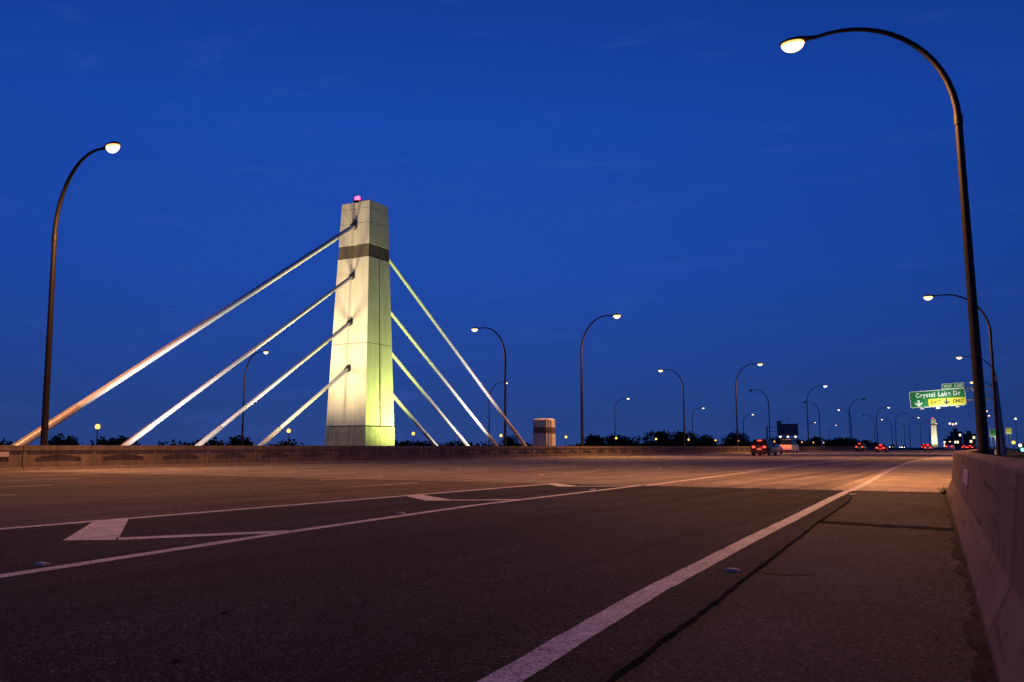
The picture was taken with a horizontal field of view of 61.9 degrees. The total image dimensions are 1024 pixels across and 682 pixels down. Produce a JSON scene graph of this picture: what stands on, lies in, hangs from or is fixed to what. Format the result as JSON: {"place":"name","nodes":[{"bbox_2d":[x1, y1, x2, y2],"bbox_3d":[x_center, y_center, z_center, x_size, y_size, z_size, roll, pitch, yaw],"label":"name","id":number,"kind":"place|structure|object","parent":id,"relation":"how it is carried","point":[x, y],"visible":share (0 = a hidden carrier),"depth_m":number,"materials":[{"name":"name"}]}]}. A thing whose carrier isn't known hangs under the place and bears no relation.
{"place":"outdoors","nodes":[
{"label":"outdoors","id":0,"kind":"place"},
{"bbox_2d":[0,471,539,527],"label":"through lanes","id":1,"kind":"structure","parent":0,"point":[62,497],"depth_m":18.77,"materials":[{"name":"grey asphalt"}]},
{"bbox_2d":[0,483,851,681],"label":"ramp road","id":2,"kind":"structure","parent":0,"point":[472,593],"depth_m":6.09,"materials":[{"name":"grey asphalt"}]},
{"bbox_2d":[33,562,51,565],"bbox_3d":[-3.891,1.845,7.072,0.116,0.020,0.100,-4,-8,30],"label":"pavement marker","id":3,"kind":"object","parent":2,"relation":"on","point":[41,563],"visible":1,"depth_m":7.05,"materials":[{"name":"blue plastic"}]},
{"bbox_2d":[0,449,952,681],"bbox_3d":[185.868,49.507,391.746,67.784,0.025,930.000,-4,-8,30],"label":"road markings","id":4,"kind":"object","parent":2,"relation":"on","point":[536,660],"visible":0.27,"depth_m":7.61,"materials":[{"name":"white paint"}]},
{"bbox_2d":[724,568,741,571],"bbox_3d":[1.742,1.802,6.727,0.116,0.020,0.100,-4,-8,30],"label":"pavement marker","id":5,"kind":"object","parent":2,"relation":"on","point":[733,569],"visible":1,"depth_m":6.70,"materials":[{"name":"blue plastic"}]},
{"bbox_2d":[18,447,994,489],"bbox_3d":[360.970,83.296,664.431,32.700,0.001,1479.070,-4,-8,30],"label":"bridge deck","id":6,"kind":"structure","parent":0,"point":[828,474],"depth_m":37.69,"materials":[{"name":"concrete"}]},
{"bbox_2d":[751,439,777,455],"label":"car","id":7,"kind":"object","parent":6,"relation":"on","point":[763,446],"visible":1,"depth_m":94.18,"materials":[{"name":"paint"}]},
{"bbox_2d":[773,443,782,453],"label":"car","id":8,"kind":"object","parent":6,"relation":"on","point":[780,449],"visible":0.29,"depth_m":114.62,"materials":[{"name":"silver metal"}]},
{"bbox_2d":[780,439,798,452],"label":"car","id":9,"kind":"object","parent":6,"relation":"on","point":[786,445],"visible":0.9,"depth_m":138.85,"materials":[{"name":"white paint"}]},
{"bbox_2d":[855,443,866,450],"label":"car","id":10,"kind":"object","parent":6,"relation":"on","point":[860,446],"visible":0.99,"depth_m":183.75,"materials":[{"name":"paint"}]},
{"bbox_2d":[875,444,888,451],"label":"car","id":11,"kind":"object","parent":6,"relation":"on","point":[881,447],"visible":0.97,"depth_m":156.21,"materials":[{"name":"red paint"}]},
{"bbox_2d":[924,445,932,450],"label":"car","id":12,"kind":"object","parent":6,"relation":"on","point":[928,447],"visible":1,"depth_m":206.00,"materials":[{"name":"red metal"}]},
{"bbox_2d":[945,442,953,450],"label":"car","id":13,"kind":"object","parent":6,"relation":"on","point":[949,445],"visible":1,"depth_m":219.17,"materials":[{"name":"white paint"}]},
{"bbox_2d":[966,445,973,449],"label":"car","id":14,"kind":"object","parent":6,"relation":"on","point":[970,446],"visible":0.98,"depth_m":252.36,"materials":[{"name":"red paint"}]},
{"bbox_2d":[0,0,1023,448],"label":"sky","id":15,"kind":"structure","parent":0,"point":[542,170],"materials":[{"name":"blue"}]},
{"bbox_2d":[42,447,1023,523],"bbox_3d":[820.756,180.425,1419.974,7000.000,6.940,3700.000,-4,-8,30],"label":"ground","id":16,"kind":"structure","parent":0,"point":[1017,454],"depth_m":103.38,"materials":[{"name":"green plant"}]},
{"bbox_2d":[0,438,16,444],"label":"tree","id":17,"kind":"object","parent":16,"relation":"on","point":[9,443],"visible":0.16,"depth_m":130.10,"materials":[{"name":"green plant"}]},
{"bbox_2d":[48,433,82,444],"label":"tree","id":18,"kind":"object","parent":16,"relation":"on","point":[69,440],"visible":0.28,"depth_m":129.23,"materials":[{"name":"green plant"}]},
{"bbox_2d":[95,423,99,444],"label":"globe lamp","id":19,"kind":"object","parent":16,"relation":"on","point":[97,426],"visible":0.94,"depth_m":95.40,"materials":[{"name":"yellow glass"}]},
{"bbox_2d":[87,435,139,444],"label":"tree","id":20,"kind":"object","parent":16,"relation":"on","point":[116,441],"visible":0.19,"depth_m":132.47,"materials":[{"name":"green plant"}]},
{"bbox_2d":[158,437,222,445],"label":"tree","id":21,"kind":"object","parent":16,"relation":"on","point":[214,442],"visible":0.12,"depth_m":143.64,"materials":[{"name":"green plant"}]},
{"bbox_2d":[208,440,230,445],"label":"tree","id":22,"kind":"object","parent":16,"relation":"on","point":[221,441],"visible":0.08,"depth_m":147.10,"materials":[{"name":"green plant"}]},
{"bbox_2d":[226,435,253,445],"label":"tree","id":23,"kind":"object","parent":16,"relation":"on","point":[235,441],"visible":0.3,"depth_m":154.31,"materials":[{"name":"green plant"}]},
{"bbox_2d":[241,351,268,445],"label":"street lamp","id":24,"kind":"object","parent":16,"relation":"on","point":[242,432],"visible":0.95,"depth_m":119.08,"materials":[{"name":"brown metal"}]},
{"bbox_2d":[269,438,303,445],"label":"tree","id":25,"kind":"object","parent":16,"relation":"on","point":[285,443],"visible":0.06,"depth_m":176.01,"materials":[{"name":"green plant"}]},
{"bbox_2d":[325,196,394,445],"bbox_3d":[-11.279,-1.046,64.375,3.859,20.100,3.459,-4,-8,30],"label":"bridge pylon","id":26,"kind":"object","parent":16,"relation":"on","point":[360,409],"visible":0.97,"depth_m":63.25,"materials":[{"name":"concrete"}]},
{"bbox_2d":[194,320,352,445],"bbox_3d":[-15.610,2.769,56.292,0.450,10.331,14.944,-4,-8,30],"label":"stay cable","id":27,"kind":"object","parent":26,"relation":"attached to","point":[210,435],"visible":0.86,"depth_m":55.57,"materials":[{"name":"metal"}]},
{"bbox_2d":[257,366,350,445],"bbox_3d":[-14.420,4.729,58.140,0.450,6.889,9.932,-4,-8,30],"label":"stay cable","id":28,"kind":"object","parent":26,"relation":"attached to","point":[274,433],"visible":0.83,"depth_m":58.14,"materials":[{"name":"metal"}]},
{"bbox_2d":[393,393,437,445],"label":"stay cable","id":29,"kind":"object","parent":26,"relation":"attached to","point":[419,426],"visible":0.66,"depth_m":69.35,"materials":[{"name":"metal"}]},
{"bbox_2d":[392,352,469,445],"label":"stay cable","id":30,"kind":"object","parent":26,"relation":"attached to","point":[433,404],"visible":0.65,"depth_m":71.22,"materials":[{"name":"metal"}]},
{"bbox_2d":[391,311,497,445],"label":"stay cable","id":31,"kind":"object","parent":26,"relation":"attached to","point":[436,370],"visible":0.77,"depth_m":73.04,"materials":[{"name":"metal"}]},
{"bbox_2d":[395,439,415,445],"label":"tree","id":32,"kind":"object","parent":16,"relation":"on","point":[402,443],"visible":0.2,"depth_m":218.96,"materials":[{"name":"green plant"}]},
{"bbox_2d":[407,442,425,445],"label":"tree","id":33,"kind":"object","parent":16,"relation":"on","point":[418,444],"visible":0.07,"depth_m":208.91,"materials":[{"name":"green plant"}]},
{"bbox_2d":[414,440,454,445],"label":"tree","id":34,"kind":"object","parent":16,"relation":"on","point":[428,443],"visible":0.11,"depth_m":222.78,"materials":[{"name":"green plant"}]},
{"bbox_2d":[0,445,875,470],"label":"median wall","id":35,"kind":"structure","parent":16,"relation":"on","point":[32,457],"depth_m":49.46,"materials":[{"name":"concrete"}]},
{"bbox_2d":[533,418,555,445],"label":"stone pillar","id":36,"kind":"structure","parent":35,"relation":"on","point":[543,431],"depth_m":88.02,"materials":[{"name":"concrete"}]},
{"bbox_2d":[449,440,490,445],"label":"tree","id":37,"kind":"object","parent":16,"relation":"on","point":[458,443],"visible":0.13,"depth_m":242.78,"materials":[{"name":"green plant"}]},
{"bbox_2d":[471,327,506,445],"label":"street lamp","id":38,"kind":"object","parent":16,"relation":"on","point":[474,329],"visible":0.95,"depth_m":92.49,"materials":[{"name":"brown metal"}]},
{"bbox_2d":[488,382,507,445],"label":"street lamp","id":39,"kind":"object","parent":16,"relation":"on","point":[489,412],"visible":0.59,"depth_m":175.94,"materials":[{"name":"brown metal"}]},
{"bbox_2d":[501,435,518,445],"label":"tree","id":40,"kind":"object","parent":16,"relation":"on","point":[511,441],"visible":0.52,"depth_m":265.30,"materials":[{"name":"green plant"}]},
{"bbox_2d":[584,434,621,445],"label":"tree","id":41,"kind":"object","parent":16,"relation":"on","point":[596,440],"visible":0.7,"depth_m":277.96,"materials":[{"name":"green plant"}]},
{"bbox_2d":[614,398,628,445],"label":"street lamp","id":42,"kind":"object","parent":16,"relation":"on","point":[615,425],"visible":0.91,"depth_m":232.69,"materials":[{"name":"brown metal"}]},
{"bbox_2d":[607,434,650,445],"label":"tree","id":43,"kind":"object","parent":16,"relation":"on","point":[624,441],"visible":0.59,"depth_m":300.18,"materials":[{"name":"green plant"}]},
{"bbox_2d":[643,429,671,445],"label":"tree","id":44,"kind":"object","parent":16,"relation":"on","point":[663,438],"visible":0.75,"depth_m":314.66,"materials":[{"name":"green plant"}]},
{"bbox_2d":[658,369,685,445],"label":"street lamp","id":45,"kind":"object","parent":16,"relation":"on","point":[660,370],"visible":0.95,"depth_m":143.80,"materials":[{"name":"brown metal"}]},
{"bbox_2d":[670,431,699,445],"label":"tree","id":46,"kind":"object","parent":16,"relation":"on","point":[678,438],"visible":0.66,"depth_m":331.00,"materials":[{"name":"green plant"}]},
{"bbox_2d":[692,407,703,445],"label":"street lamp","id":47,"kind":"object","parent":16,"relation":"on","point":[692,426],"visible":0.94,"depth_m":290.45,"materials":[{"name":"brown metal"}]},
{"bbox_2d":[689,433,718,445],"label":"tree","id":48,"kind":"object","parent":16,"relation":"on","point":[704,441],"visible":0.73,"depth_m":355.77,"materials":[{"name":"green plant"}]},
{"bbox_2d":[721,430,750,445],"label":"tree","id":49,"kind":"object","parent":16,"relation":"on","point":[732,441],"visible":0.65,"depth_m":395.03,"materials":[{"name":"green plant"}]},
{"bbox_2d":[721,438,751,445],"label":"tree","id":50,"kind":"object","parent":16,"relation":"on","point":[723,440],"visible":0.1,"depth_m":422.43,"materials":[{"name":"green plant"}]},
{"bbox_2d":[749,389,770,438],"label":"street lamp","id":51,"kind":"object","parent":16,"relation":"on","point":[750,390],"visible":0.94,"depth_m":196.13,"materials":[{"name":"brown metal"}]},
{"bbox_2d":[771,436,789,445],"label":"tree","id":52,"kind":"object","parent":16,"relation":"on","point":[777,438],"visible":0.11,"depth_m":475.38,"materials":[{"name":"green plant"}]},
{"bbox_2d":[790,437,802,445],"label":"tree","id":53,"kind":"object","parent":16,"relation":"on","point":[798,440],"visible":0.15,"depth_m":513.33,"materials":[{"name":"green plant"}]},
{"bbox_2d":[798,441,811,445],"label":"tree","id":54,"kind":"object","parent":16,"relation":"on","point":[801,444],"visible":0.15,"depth_m":534.90,"materials":[{"name":"green plant"}]},
{"bbox_2d":[803,402,820,445],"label":"street lamp","id":55,"kind":"object","parent":16,"relation":"on","point":[819,423],"visible":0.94,"depth_m":249.28,"materials":[{"name":"brown metal"}]},
{"bbox_2d":[809,439,817,445],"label":"tree","id":56,"kind":"object","parent":16,"relation":"on","point":[812,441],"visible":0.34,"depth_m":572.02,"materials":[{"name":"green plant"}]},
{"bbox_2d":[810,436,825,445],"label":"tree","id":57,"kind":"object","parent":16,"relation":"on","point":[817,438],"visible":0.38,"depth_m":606.88,"materials":[{"name":"green plant"}]},
{"bbox_2d":[824,437,842,445],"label":"tree","id":58,"kind":"object","parent":16,"relation":"on","point":[836,440],"visible":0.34,"depth_m":627.28,"materials":[{"name":"green plant"}]},
{"bbox_2d":[838,409,852,445],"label":"street lamp","id":59,"kind":"object","parent":16,"relation":"on","point":[851,424],"visible":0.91,"depth_m":301.00,"materials":[{"name":"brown metal"}]},
{"bbox_2d":[839,437,854,445],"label":"tree","id":60,"kind":"object","parent":16,"relation":"on","point":[847,442],"visible":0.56,"depth_m":696.36,"materials":[{"name":"green plant"}]},
{"bbox_2d":[845,437,861,445],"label":"tree","id":61,"kind":"object","parent":16,"relation":"on","point":[855,441],"visible":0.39,"depth_m":725.57,"materials":[{"name":"green plant"}]},
{"bbox_2d":[779,27,989,454],"bbox_3d":[11.337,-3.027,26.348,5.360,14.523,0.560,-5,-8,30],"label":"street lamp","id":62,"kind":"object","parent":16,"relation":"on","point":[792,44],"visible":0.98,"depth_m":25.11,"materials":[{"name":"brown metal"}]},
{"bbox_2d":[931,418,938,447],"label":"bridge pylon","id":63,"kind":"object","parent":16,"relation":"on","point":[934,438],"visible":0.91,"depth_m":562.00,"materials":[{"name":"concrete"}]},
{"bbox_2d":[943,436,950,447],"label":"office building","id":64,"kind":"structure","parent":16,"relation":"on","point":[948,439],"depth_m":648.33,"materials":[{"name":"grey"}]},
{"bbox_2d":[950,428,962,447],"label":"office building","id":65,"kind":"structure","parent":16,"relation":"on","point":[957,439],"depth_m":609.28,"materials":[{"name":"black glass"}]},
{"bbox_2d":[909,380,1006,454],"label":"exit sign","id":66,"kind":"object","parent":16,"relation":"on","point":[950,394],"visible":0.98,"depth_m":116.28,"materials":[{"name":"metal"}]},
{"bbox_2d":[923,294,1000,455],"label":"street lamp","id":67,"kind":"object","parent":16,"relation":"on","point":[930,297],"visible":0.92,"depth_m":73.23,"materials":[{"name":"brown metal"}]},
{"bbox_2d":[962,431,976,447],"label":"office building","id":68,"kind":"structure","parent":16,"relation":"on","point":[969,438],"depth_m":614.21,"materials":[{"name":"black glass"}]},
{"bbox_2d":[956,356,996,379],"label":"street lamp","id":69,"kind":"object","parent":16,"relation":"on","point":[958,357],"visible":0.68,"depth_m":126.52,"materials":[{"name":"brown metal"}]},
{"bbox_2d":[989,429,995,449],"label":"highway sign","id":70,"kind":"object","parent":16,"relation":"on","point":[992,432],"visible":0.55,"depth_m":268.83,"materials":[{"name":"metal"}]},
{"bbox_2d":[1006,428,1011,449],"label":"highway sign","id":71,"kind":"object","parent":16,"relation":"on","point":[1008,430],"visible":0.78,"depth_m":271.83,"materials":[{"name":"metal"}]},
{"bbox_2d":[615,491,977,681],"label":"road shoulder","id":72,"kind":"object","parent":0,"point":[855,604],"visible":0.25,"depth_m":5.14},
{"bbox_2d":[681,486,954,574],"bbox_3d":[5.591,2.870,15.070,8.141,0.005,16.621,0,-7,-2],"label":"road joint seal","id":73,"kind":"object","parent":72,"relation":"on","point":[915,527],"visible":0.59,"depth_m":10.89,"materials":[{"name":"black rubber"}]},
{"bbox_2d":[938,484,946,493],"bbox_3d":[9.245,3.150,18.189,0.389,0.219,0.380,-4,-8,30],"label":"weed tuft","id":74,"kind":"object","parent":72,"relation":"on","point":[942,491],"visible":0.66,"depth_m":18.19,"materials":[{"name":"plant"}]},
{"bbox_2d":[919,495,997,681],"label":"gutter grit","id":75,"kind":"object","parent":72,"relation":"on","point":[983,670],"visible":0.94,"depth_m":4.70,"materials":[{"name":"gravel"}]},
{"bbox_2d":[946,448,1023,681],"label":"concrete barrier","id":76,"kind":"object","parent":72,"relation":"on","point":[985,494],"visible":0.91,"depth_m":4.97,"materials":[{"name":"grey concrete"}]},
{"bbox_2d":[830,448,996,492],"bbox_3d":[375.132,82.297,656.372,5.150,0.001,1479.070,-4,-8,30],"label":"deck shoulder","id":77,"kind":"object","parent":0,"point":[932,475],"visible":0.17,"depth_m":27.00},
{"label":"median strip","id":78,"kind":"structure","parent":0,"visible":0},
{"bbox_2d":[40,141,120,444],"bbox_3d":[-19.077,-1.555,37.582,4.660,14.223,0.560,-6,-9,29],"label":"street lamp","id":79,"kind":"object","parent":78,"relation":"on","point":[112,147],"visible":0.94,"depth_m":38.36,"materials":[{"name":"brown metal"}]},
{"bbox_2d":[12,222,356,444],"bbox_3d":[-18.210,-1.461,52.246,0.550,17.811,25.948,-4,-8,30],"label":"stay cable","id":80,"kind":"object","parent":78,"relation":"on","point":[30,437],"visible":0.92,"depth_m":49.12,"materials":[{"name":"metal"}]},
{"bbox_2d":[121,273,354,444],"bbox_3d":[-16.799,0.780,54.449,0.460,13.843,19.964,-4,-8,30],"label":"stay cable","id":81,"kind":"object","parent":78,"relation":"on","point":[146,429],"visible":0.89,"depth_m":52.79,"materials":[{"name":"metal"}]},
{"bbox_2d":[389,258,526,448],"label":"stay cable","id":82,"kind":"object","parent":78,"relation":"attached to","point":[435,323],"visible":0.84,"depth_m":75.05,"materials":[{"name":"metal"}]},
{"bbox_2d":[580,313,620,445],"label":"street lamp","id":83,"kind":"object","parent":78,"relation":"on","point":[617,315],"visible":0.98,"depth_m":86.39,"materials":[{"name":"brown metal"}]},
{"bbox_2d":[735,363,762,445],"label":"street lamp","id":84,"kind":"object","parent":78,"relation":"on","point":[759,364],"visible":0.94,"depth_m":136.24,"materials":[{"name":"brown metal"}]},
{"bbox_2d":[806,385,826,445],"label":"street lamp","id":85,"kind":"object","parent":78,"relation":"on","point":[807,413],"visible":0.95,"depth_m":185.31,"materials":[{"name":"brown metal"}]},
{"bbox_2d":[849,398,864,445],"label":"street lamp","id":86,"kind":"object","parent":78,"relation":"on","point":[849,420],"visible":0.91,"depth_m":235.79,"materials":[{"name":"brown metal"}]},
{"bbox_2d":[876,407,889,443],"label":"street lamp","id":87,"kind":"object","parent":78,"relation":"on","point":[876,423],"visible":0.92,"depth_m":285.86,"materials":[{"name":"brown metal"}]},
{"bbox_2d":[895,413,906,448],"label":"street lamp","id":88,"kind":"object","parent":78,"relation":"on","point":[895,429],"visible":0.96,"depth_m":334.82,"materials":[{"name":"brown metal"}]},
{"label":"opposite road","id":89,"kind":"structure","parent":0,"visible":0},
{"bbox_2d":[766,421,798,438],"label":"sign back","id":90,"kind":"object","parent":89,"relation":"on","point":[787,430],"visible":1,"depth_m":334.45,"materials":[{"name":"metal"}]}
]}

